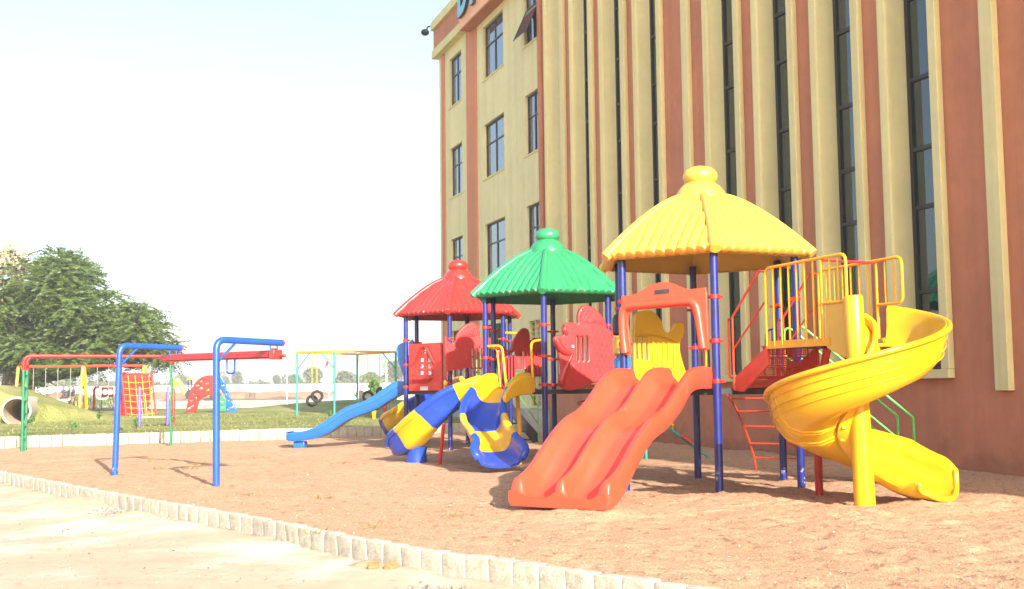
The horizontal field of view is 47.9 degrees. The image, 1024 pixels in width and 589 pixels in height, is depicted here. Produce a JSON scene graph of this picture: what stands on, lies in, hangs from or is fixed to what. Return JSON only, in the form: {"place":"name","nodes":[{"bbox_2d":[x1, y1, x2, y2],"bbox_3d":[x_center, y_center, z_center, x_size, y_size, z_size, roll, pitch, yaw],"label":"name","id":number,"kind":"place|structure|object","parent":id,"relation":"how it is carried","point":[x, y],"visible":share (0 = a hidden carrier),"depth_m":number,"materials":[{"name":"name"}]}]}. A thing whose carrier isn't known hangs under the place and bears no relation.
{"place":"outdoors","nodes":[
{"label":"outdoors","id":0,"kind":"place"},
{"bbox_2d":[88,405,273,409],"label":"path","id":1,"kind":"structure","parent":0,"point":[179,407],"depth_m":87.75,"materials":[{"name":"concrete"}]},
{"bbox_2d":[0,0,449,385],"label":"sky","id":2,"kind":"structure","parent":0,"point":[263,169],"materials":[{"name":"white"}]},
{"bbox_2d":[0,399,460,436],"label":"lawn","id":3,"kind":"structure","parent":0,"point":[321,406],"depth_m":47.38,"materials":[{"name":"green plant"}]},
{"bbox_2d":[0,385,133,422],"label":"grass mound","id":4,"kind":"object","parent":3,"relation":"on","point":[50,409],"depth_m":50.43,"materials":[{"name":"plant"}]},
{"bbox_2d":[0,396,37,423],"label":"concrete pipe","id":5,"kind":"object","parent":4,"relation":"on","point":[11,407],"visible":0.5,"depth_m":48.66,"materials":[{"name":"beige concrete"}]},
{"bbox_2d":[15,364,148,412],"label":"swing set","id":6,"kind":"object","parent":3,"relation":"on","point":[83,371],"visible":0.49,"depth_m":68.84,"materials":[{"name":"orange paint"}]},
{"bbox_2d":[0,235,191,394],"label":"spreading tree","id":7,"kind":"object","parent":3,"relation":"on","point":[53,291],"visible":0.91,"depth_m":72.53,"materials":[{"name":"green plant"}]},
{"bbox_2d":[120,371,156,415],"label":"climbing wall","id":8,"kind":"structure","parent":3,"relation":"on","point":[131,383],"depth_m":61.11,"materials":[{"name":"red plastic"}]},
{"bbox_2d":[138,386,174,425],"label":"plank bridge","id":9,"kind":"structure","parent":3,"relation":"on","point":[167,405],"depth_m":41.82,"materials":[{"name":"paint"}]},
{"bbox_2d":[186,375,236,412],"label":"climbing frame","id":10,"kind":"object","parent":3,"relation":"on","point":[203,392],"visible":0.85,"depth_m":67.73,"materials":[{"name":"red plastic"}]},
{"bbox_2d":[296,350,396,415],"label":"tyre swing set","id":11,"kind":"object","parent":3,"relation":"on","point":[356,353],"visible":0.77,"depth_m":55.82,"materials":[{"name":"teal paint"}]},
{"bbox_2d":[311,353,322,401],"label":"tyre swing","id":12,"kind":"object","parent":11,"relation":"hanging from","point":[314,392],"visible":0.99,"depth_m":55.75,"materials":[{"name":"black rubber"}]},
{"bbox_2d":[107,398,408,403],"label":"path","id":13,"kind":"structure","parent":0,"point":[245,401],"depth_m":121.34,"materials":[{"name":"concrete"}]},
{"bbox_2d":[0,391,524,588],"bbox_3d":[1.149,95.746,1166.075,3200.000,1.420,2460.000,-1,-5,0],"label":"ground","id":14,"kind":"structure","parent":0,"point":[153,553],"depth_m":11.79,"materials":[{"name":"beige concrete"}]},
{"bbox_2d":[5,436,16,448],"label":"edging block","id":15,"kind":"structure","parent":14,"relation":"on","point":[10,441],"depth_m":31.97,"materials":[{"name":"concrete"}]},
{"bbox_2d":[28,435,39,446],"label":"edging block","id":16,"kind":"structure","parent":14,"relation":"on","point":[33,441],"depth_m":32.26,"materials":[{"name":"concrete"}]},
{"bbox_2d":[40,435,50,446],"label":"edging block","id":17,"kind":"structure","parent":14,"relation":"on","point":[45,440],"depth_m":32.41,"materials":[{"name":"concrete"}]},
{"bbox_2d":[51,435,61,446],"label":"edging block","id":18,"kind":"structure","parent":14,"relation":"on","point":[56,440],"depth_m":32.55,"materials":[{"name":"concrete"}]},
{"bbox_2d":[73,434,84,445],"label":"edging block","id":19,"kind":"structure","parent":14,"relation":"on","point":[79,439],"depth_m":32.85,"materials":[{"name":"concrete"}]},
{"bbox_2d":[47,391,112,404],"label":"soil heap","id":20,"kind":"object","parent":14,"relation":"on","point":[54,395],"visible":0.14,"depth_m":115.89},
{"bbox_2d":[85,434,95,445],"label":"edging block","id":21,"kind":"structure","parent":14,"relation":"on","point":[90,439],"depth_m":32.99,"materials":[{"name":"concrete"}]},
{"bbox_2d":[68,393,114,407],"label":"weeds","id":22,"kind":"object","parent":14,"relation":"on","point":[96,404],"visible":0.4,"depth_m":95.35,"materials":[{"name":"green plant"}]},
{"bbox_2d":[96,433,106,444],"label":"edging block","id":23,"kind":"structure","parent":14,"relation":"on","point":[101,439],"depth_m":33.13,"materials":[{"name":"concrete"}]},
{"bbox_2d":[101,387,113,408],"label":"play board","id":24,"kind":"object","parent":14,"relation":"on","point":[107,394],"visible":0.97,"depth_m":86.67,"materials":[{"name":"red paint"}]},
{"bbox_2d":[111,493,120,508],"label":"kerb stone","id":25,"kind":"object","parent":14,"relation":"on","point":[115,500],"visible":0.41,"depth_m":16.78,"materials":[{"name":"concrete"}]},
{"bbox_2d":[118,494,129,509],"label":"kerb stone","id":26,"kind":"object","parent":14,"relation":"on","point":[122,501],"visible":0.39,"depth_m":16.52,"materials":[{"name":"concrete"}]},
{"bbox_2d":[109,511,152,518],"bbox_3d":[-5.073,3.002,15.553,1.114,0.150,0.818,-1,-5,0],"label":"soil spill","id":27,"kind":"object","parent":14,"relation":"on","point":[130,514],"visible":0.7,"depth_m":15.44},
{"bbox_2d":[126,495,139,511],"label":"kerb stone","id":28,"kind":"object","parent":14,"relation":"on","point":[129,502],"visible":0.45,"depth_m":16.31,"materials":[{"name":"concrete"}]},
{"bbox_2d":[128,433,138,443],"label":"edging block","id":29,"kind":"structure","parent":14,"relation":"on","point":[133,438],"depth_m":33.57,"materials":[{"name":"concrete"}]},
{"bbox_2d":[134,497,144,510],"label":"kerb stone","id":30,"kind":"object","parent":14,"relation":"on","point":[137,503],"visible":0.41,"depth_m":16.07,"materials":[{"name":"concrete"}]},
{"bbox_2d":[142,498,155,512],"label":"kerb stone","id":31,"kind":"object","parent":14,"relation":"on","point":[145,504],"visible":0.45,"depth_m":15.84,"materials":[{"name":"concrete"}]},
{"bbox_2d":[2,507,304,586],"bbox_3d":[-4.536,2.777,12.812,2.933,0.108,9.351,3,-6,-38],"label":"rubble","id":32,"kind":"object","parent":14,"relation":"on","point":[111,512],"visible":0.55,"depth_m":14.01,"materials":[{"name":"grey stone"}]},
{"bbox_2d":[149,432,159,442],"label":"edging block","id":33,"kind":"structure","parent":14,"relation":"on","point":[154,437],"depth_m":33.87,"materials":[{"name":"concrete"}]},
{"bbox_2d":[150,500,160,514],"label":"kerb stone","id":34,"kind":"object","parent":14,"relation":"on","point":[154,506],"visible":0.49,"depth_m":15.61,"materials":[{"name":"concrete"}]},
{"bbox_2d":[158,501,169,516],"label":"kerb stone","id":35,"kind":"object","parent":14,"relation":"on","point":[163,508],"visible":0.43,"depth_m":15.37,"materials":[{"name":"concrete"}]},
{"bbox_2d":[168,502,181,519],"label":"kerb stone","id":36,"kind":"object","parent":14,"relation":"on","point":[172,510],"visible":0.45,"depth_m":15.14,"materials":[{"name":"concrete"}]},
{"bbox_2d":[177,504,194,521],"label":"kerb stone","id":37,"kind":"object","parent":14,"relation":"on","point":[182,514],"visible":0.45,"depth_m":14.92,"materials":[{"name":"concrete"}]},
{"bbox_2d":[187,506,198,521],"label":"kerb stone","id":38,"kind":"object","parent":14,"relation":"on","point":[192,513],"visible":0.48,"depth_m":14.68,"materials":[{"name":"concrete"}]},
{"bbox_2d":[173,378,220,399],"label":"backhoe","id":39,"kind":"object","parent":14,"relation":"on","point":[179,384],"visible":0.34,"depth_m":149.23,"materials":[{"name":"yellow"}]},
{"bbox_2d":[197,507,214,525],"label":"kerb stone","id":40,"kind":"object","parent":14,"relation":"on","point":[203,515],"visible":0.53,"depth_m":14.45,"materials":[{"name":"concrete"}]},
{"bbox_2d":[35,383,389,394],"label":"boundary wall","id":41,"kind":"structure","parent":14,"relation":"on","point":[348,387],"depth_m":298.87,"materials":[{"name":"white paint"}]},
{"bbox_2d":[208,509,221,526],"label":"kerb stone","id":42,"kind":"object","parent":14,"relation":"on","point":[213,517],"visible":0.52,"depth_m":14.23,"materials":[{"name":"concrete"}]},
{"bbox_2d":[106,390,332,399],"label":"soil heap","id":43,"kind":"object","parent":14,"relation":"on","point":[160,395],"visible":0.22,"depth_m":156.59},
{"bbox_2d":[38,372,403,386],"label":"scrub","id":44,"kind":"object","parent":14,"relation":"on","point":[101,383],"visible":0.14,"depth_m":314.11,"materials":[{"name":"green plant"}]},
{"bbox_2d":[219,511,233,528],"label":"kerb stone","id":45,"kind":"object","parent":14,"relation":"on","point":[224,522],"visible":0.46,"depth_m":14.00,"materials":[{"name":"concrete"}]},
{"bbox_2d":[155,396,311,401],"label":"soil heap","id":46,"kind":"object","parent":14,"relation":"on","point":[282,398],"visible":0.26,"depth_m":129.02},
{"bbox_2d":[231,371,244,383],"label":"tree","id":47,"kind":"object","parent":14,"relation":"on","point":[238,378],"visible":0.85,"depth_m":417.70,"materials":[{"name":"green plant"}]},
{"bbox_2d":[229,512,247,531],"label":"kerb stone","id":48,"kind":"object","parent":14,"relation":"on","point":[235,520],"visible":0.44,"depth_m":13.76,"materials":[{"name":"concrete"}]},
{"bbox_2d":[241,515,257,533],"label":"kerb stone","id":49,"kind":"object","parent":14,"relation":"on","point":[246,523],"visible":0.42,"depth_m":13.54,"materials":[{"name":"concrete"}]},
{"bbox_2d":[252,517,271,534],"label":"kerb stone","id":50,"kind":"object","parent":14,"relation":"on","point":[257,526],"visible":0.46,"depth_m":13.30,"materials":[{"name":"concrete"}]},
{"bbox_2d":[263,520,282,539],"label":"kerb stone","id":51,"kind":"object","parent":14,"relation":"on","point":[269,527],"visible":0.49,"depth_m":13.05,"materials":[{"name":"concrete"}]},
{"bbox_2d":[275,522,287,540],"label":"kerb stone","id":52,"kind":"object","parent":14,"relation":"on","point":[281,530],"visible":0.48,"depth_m":12.83,"materials":[{"name":"concrete"}]},
{"bbox_2d":[286,523,306,543],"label":"kerb stone","id":53,"kind":"object","parent":14,"relation":"on","point":[292,536],"visible":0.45,"depth_m":12.58,"materials":[{"name":"concrete"}]},
{"bbox_2d":[298,526,317,547],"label":"kerb stone","id":54,"kind":"object","parent":14,"relation":"on","point":[304,540],"visible":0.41,"depth_m":12.35,"materials":[{"name":"concrete"}]},
{"bbox_2d":[302,367,322,383],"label":"tree","id":55,"kind":"object","parent":14,"relation":"on","point":[311,373],"visible":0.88,"depth_m":328.62,"materials":[{"name":"green plant"}]},
{"bbox_2d":[310,529,326,551],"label":"kerb stone","id":56,"kind":"object","parent":14,"relation":"on","point":[317,540],"visible":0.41,"depth_m":12.10,"materials":[{"name":"concrete"}]},
{"bbox_2d":[324,530,345,554],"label":"kerb stone","id":57,"kind":"object","parent":14,"relation":"on","point":[330,541],"visible":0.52,"depth_m":11.86,"materials":[{"name":"concrete"}]},
{"bbox_2d":[330,391,355,400],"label":"covered bundle","id":58,"kind":"object","parent":14,"relation":"on","point":[343,395],"visible":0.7,"depth_m":104.74,"materials":[{"name":"white"}]},
{"bbox_2d":[336,370,355,383],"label":"tree","id":59,"kind":"object","parent":14,"relation":"on","point":[341,374],"visible":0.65,"depth_m":337.92,"materials":[{"name":"green plant"}]},
{"bbox_2d":[337,534,357,556],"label":"kerb stone","id":60,"kind":"object","parent":14,"relation":"on","point":[344,545],"visible":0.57,"depth_m":11.61,"materials":[{"name":"concrete"}]},
{"bbox_2d":[352,536,368,559],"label":"kerb stone","id":61,"kind":"object","parent":14,"relation":"on","point":[359,548],"visible":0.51,"depth_m":11.38,"materials":[{"name":"concrete"}]},
{"bbox_2d":[347,560,384,566],"bbox_3d":[-1.377,2.592,10.933,0.776,0.134,0.479,-1,-5,0],"label":"soil spill","id":62,"kind":"object","parent":14,"relation":"on","point":[364,563],"visible":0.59,"depth_m":10.90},
{"bbox_2d":[367,378,382,396],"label":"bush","id":63,"kind":"object","parent":14,"relation":"on","point":[373,386],"visible":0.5,"depth_m":99.42,"materials":[{"name":"green plant"}]},
{"bbox_2d":[366,538,390,562],"bbox_3d":[-1.287,2.555,11.176,0.118,0.346,0.308,1,-5,-37],"label":"kerb stone","id":64,"kind":"object","parent":14,"relation":"on","point":[375,547],"visible":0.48,"depth_m":11.14,"materials":[{"name":"concrete"}]},
{"bbox_2d":[384,360,403,380],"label":"tree","id":65,"kind":"object","parent":14,"relation":"on","point":[391,369],"visible":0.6,"depth_m":318.22,"materials":[{"name":"green plant"}]},
{"bbox_2d":[383,542,406,564],"bbox_3d":[-1.097,2.542,10.944,0.116,0.346,0.307,3,-6,-40],"label":"kerb stone","id":66,"kind":"object","parent":14,"relation":"on","point":[391,551],"visible":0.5,"depth_m":10.92,"materials":[{"name":"concrete"}]},
{"bbox_2d":[401,545,425,568],"bbox_3d":[-0.900,2.524,10.718,0.118,0.346,0.308,2,-4,-41],"label":"kerb stone","id":67,"kind":"object","parent":14,"relation":"on","point":[410,555],"visible":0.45,"depth_m":10.68,"materials":[{"name":"concrete"}]},
{"bbox_2d":[421,548,449,574],"bbox_3d":[-0.697,2.497,10.501,0.118,0.344,0.305,3,-7,-43],"label":"kerb stone","id":68,"kind":"object","parent":14,"relation":"on","point":[431,560],"visible":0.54,"depth_m":10.45,"materials":[{"name":"concrete"}]},
{"bbox_2d":[442,552,467,577],"bbox_3d":[-0.484,2.488,10.287,0.310,0.348,0.114,-5,-6,45],"label":"kerb stone","id":69,"kind":"object","parent":14,"relation":"on","point":[453,564],"visible":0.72,"depth_m":10.25,"materials":[{"name":"concrete"}]},
{"bbox_2d":[465,554,495,580],"bbox_3d":[-0.270,2.454,10.079,0.114,0.348,0.310,5,-8,-44],"label":"kerb stone","id":70,"kind":"object","parent":14,"relation":"on","point":[476,566],"visible":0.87,"depth_m":10.04,"materials":[{"name":"concrete"}]},
{"bbox_2d":[489,557,519,584],"bbox_3d":[-0.059,2.436,9.867,0.118,0.346,0.307,3,-6,-44],"label":"kerb stone","id":71,"kind":"object","parent":14,"relation":"on","point":[500,569],"visible":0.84,"depth_m":9.83,"materials":[{"name":"concrete"}]},
{"bbox_2d":[513,560,545,588],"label":"kerb stone","id":72,"kind":"object","parent":14,"relation":"on","point":[525,574],"visible":0.91,"depth_m":9.61,"materials":[{"name":"concrete"}]},
{"bbox_2d":[539,565,568,588],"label":"kerb stone","id":73,"kind":"object","parent":14,"relation":"on","point":[552,577],"visible":0.91,"depth_m":9.42,"materials":[{"name":"concrete"}]},
{"bbox_2d":[565,568,600,588],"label":"kerb stone","id":74,"kind":"object","parent":14,"relation":"on","point":[577,578],"visible":0.94,"depth_m":9.20,"materials":[{"name":"concrete"}]},
{"bbox_2d":[593,573,624,588],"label":"kerb stone","id":75,"kind":"object","parent":14,"relation":"on","point":[606,581],"visible":0.93,"depth_m":8.99,"materials":[{"name":"concrete"}]},
{"bbox_2d":[622,575,660,588],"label":"kerb stone","id":76,"kind":"object","parent":14,"relation":"on","point":[634,582],"visible":0.97,"depth_m":8.78,"materials":[{"name":"concrete"}]},
{"bbox_2d":[654,581,689,588],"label":"kerb stone","id":77,"kind":"object","parent":14,"relation":"on","point":[664,585],"visible":0.94,"depth_m":8.59,"materials":[{"name":"concrete"}]},
{"bbox_2d":[430,0,1023,476],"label":"school building","id":78,"kind":"structure","parent":14,"relation":"on","point":[854,130],"depth_m":26.02,"materials":[{"name":"beige paint"}]},
{"bbox_2d":[448,52,461,110],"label":"window","id":79,"kind":"structure","parent":78,"relation":"in","point":[456,62],"depth_m":49.82,"materials":[{"name":"glass"}]},
{"bbox_2d":[449,143,462,199],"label":"window","id":80,"kind":"structure","parent":78,"relation":"in","point":[456,152],"depth_m":49.47,"materials":[{"name":"glass"}]},
{"bbox_2d":[453,236,462,259],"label":"window","id":81,"kind":"structure","parent":78,"relation":"in","point":[457,243],"depth_m":49.17,"materials":[{"name":"grey glass"}]},
{"bbox_2d":[481,12,503,82],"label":"window","id":82,"kind":"structure","parent":78,"relation":"in","point":[494,31],"depth_m":44.96,"materials":[{"name":"glass"}]},
{"bbox_2d":[482,114,505,180],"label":"window","id":83,"kind":"structure","parent":78,"relation":"in","point":[494,130],"depth_m":44.66,"materials":[{"name":"blue glass"}]},
{"bbox_2d":[487,218,505,275],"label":"window","id":84,"kind":"structure","parent":78,"relation":"in","point":[496,230],"depth_m":44.40,"materials":[{"name":"grey glass"}]},
{"bbox_2d":[488,322,507,381],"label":"window","id":85,"kind":"structure","parent":78,"relation":"in","point":[498,326],"depth_m":44.03,"materials":[{"name":"brown metal"}]},
{"bbox_2d":[513,0,536,49],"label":"window","id":86,"kind":"structure","parent":78,"relation":"in","point":[528,23],"depth_m":40.86,"materials":[{"name":"brown glass"}]},
{"bbox_2d":[523,90,537,157],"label":"window","id":87,"kind":"structure","parent":78,"relation":"in","point":[533,98],"depth_m":40.75,"materials":[{"name":"glass"}]},
{"bbox_2d":[529,203,539,247],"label":"window","id":88,"kind":"structure","parent":78,"relation":"in","point":[533,210],"depth_m":40.55,"materials":[{"name":"grey glass"}]},
{"bbox_2d":[528,317,541,407],"bbox_3d":[0.892,2.365,39.768,0.634,3.100,1.255,-1,-5,0],"label":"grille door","id":89,"kind":"structure","parent":78,"relation":"in","point":[537,329],"depth_m":39.84,"materials":[{"name":"beige paint"}]},
{"bbox_2d":[583,0,591,306],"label":"slot window","id":90,"kind":"structure","parent":78,"relation":"in","point":[584,1],"depth_m":36.41,"materials":[{"name":"black glass"}]},
{"bbox_2d":[614,0,622,234],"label":"slot window","id":91,"kind":"structure","parent":78,"relation":"in","point":[616,12],"depth_m":34.22,"materials":[{"name":"black glass"}]},
{"bbox_2d":[649,0,661,320],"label":"slot window","id":92,"kind":"structure","parent":78,"relation":"in","point":[651,2],"depth_m":31.96,"materials":[{"name":"black glass"}]},
{"bbox_2d":[721,0,741,374],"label":"slot window","id":93,"kind":"structure","parent":78,"relation":"in","point":[726,5],"depth_m":28.05,"materials":[{"name":"black glass"}]},
{"bbox_2d":[773,0,793,372],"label":"slot window","id":94,"kind":"structure","parent":78,"relation":"in","point":[779,13],"depth_m":25.87,"materials":[{"name":"black glass"}]},
{"bbox_2d":[832,0,858,358],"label":"slot window","id":95,"kind":"structure","parent":78,"relation":"in","point":[841,17],"depth_m":23.67,"materials":[{"name":"black glass"}]},
{"bbox_2d":[903,0,940,368],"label":"slot window","id":96,"kind":"structure","parent":78,"relation":"in","point":[915,21],"depth_m":21.47,"materials":[{"name":"black glass"}]},
{"bbox_2d":[406,581,465,588],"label":"gravel","id":97,"kind":"structure","parent":0,"point":[428,585],"depth_m":9.63,"materials":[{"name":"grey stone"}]},
{"bbox_2d":[0,432,1023,588],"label":"sand","id":98,"kind":"structure","parent":0,"point":[373,455],"depth_m":14.01,"materials":[{"name":"orange sand"}]},
{"bbox_2d":[62,435,73,445],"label":"edging block","id":99,"kind":"structure","parent":98,"relation":"on","point":[67,440],"depth_m":32.70,"materials":[{"name":"concrete"}]},
{"bbox_2d":[20,355,172,450],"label":"monkey bars","id":100,"kind":"object","parent":98,"relation":"on","point":[24,421],"visible":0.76,"depth_m":31.03,"materials":[{"name":"red paint"}]},
{"bbox_2d":[112,337,285,486],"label":"overhead track","id":101,"kind":"structure","parent":98,"relation":"on","point":[216,356],"depth_m":19.86,"materials":[{"name":"blue metal"}]},
{"bbox_2d":[145,456,464,534],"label":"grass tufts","id":102,"kind":"object","parent":98,"relation":"on","point":[314,496],"visible":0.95,"depth_m":15.89,"materials":[{"name":"plant"}]},
{"bbox_2d":[286,260,538,449],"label":"play tower","id":103,"kind":"structure","parent":98,"relation":"on","point":[448,298],"depth_m":29.33,"materials":[{"name":"red paint"}]},
{"bbox_2d":[385,228,615,467],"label":"play tower","id":104,"kind":"structure","parent":98,"relation":"on","point":[546,268],"depth_m":23.08,"materials":[{"name":"red paint"}]},
{"bbox_2d":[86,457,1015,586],"bbox_3d":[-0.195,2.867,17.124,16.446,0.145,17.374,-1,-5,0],"label":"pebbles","id":105,"kind":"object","parent":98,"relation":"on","point":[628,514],"visible":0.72,"depth_m":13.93,"materials":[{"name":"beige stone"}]},
{"bbox_2d":[642,423,709,458],"bbox_3d":[2.842,2.537,24.216,2.575,2.106,0.590,-3,-5,27],"label":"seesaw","id":106,"kind":"object","parent":98,"relation":"on","point":[687,439],"visible":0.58,"depth_m":23.88,"materials":[{"name":"teal paint"}]},
{"bbox_2d":[508,166,958,510],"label":"play tower","id":107,"kind":"structure","parent":98,"relation":"on","point":[601,438],"depth_m":15.17,"materials":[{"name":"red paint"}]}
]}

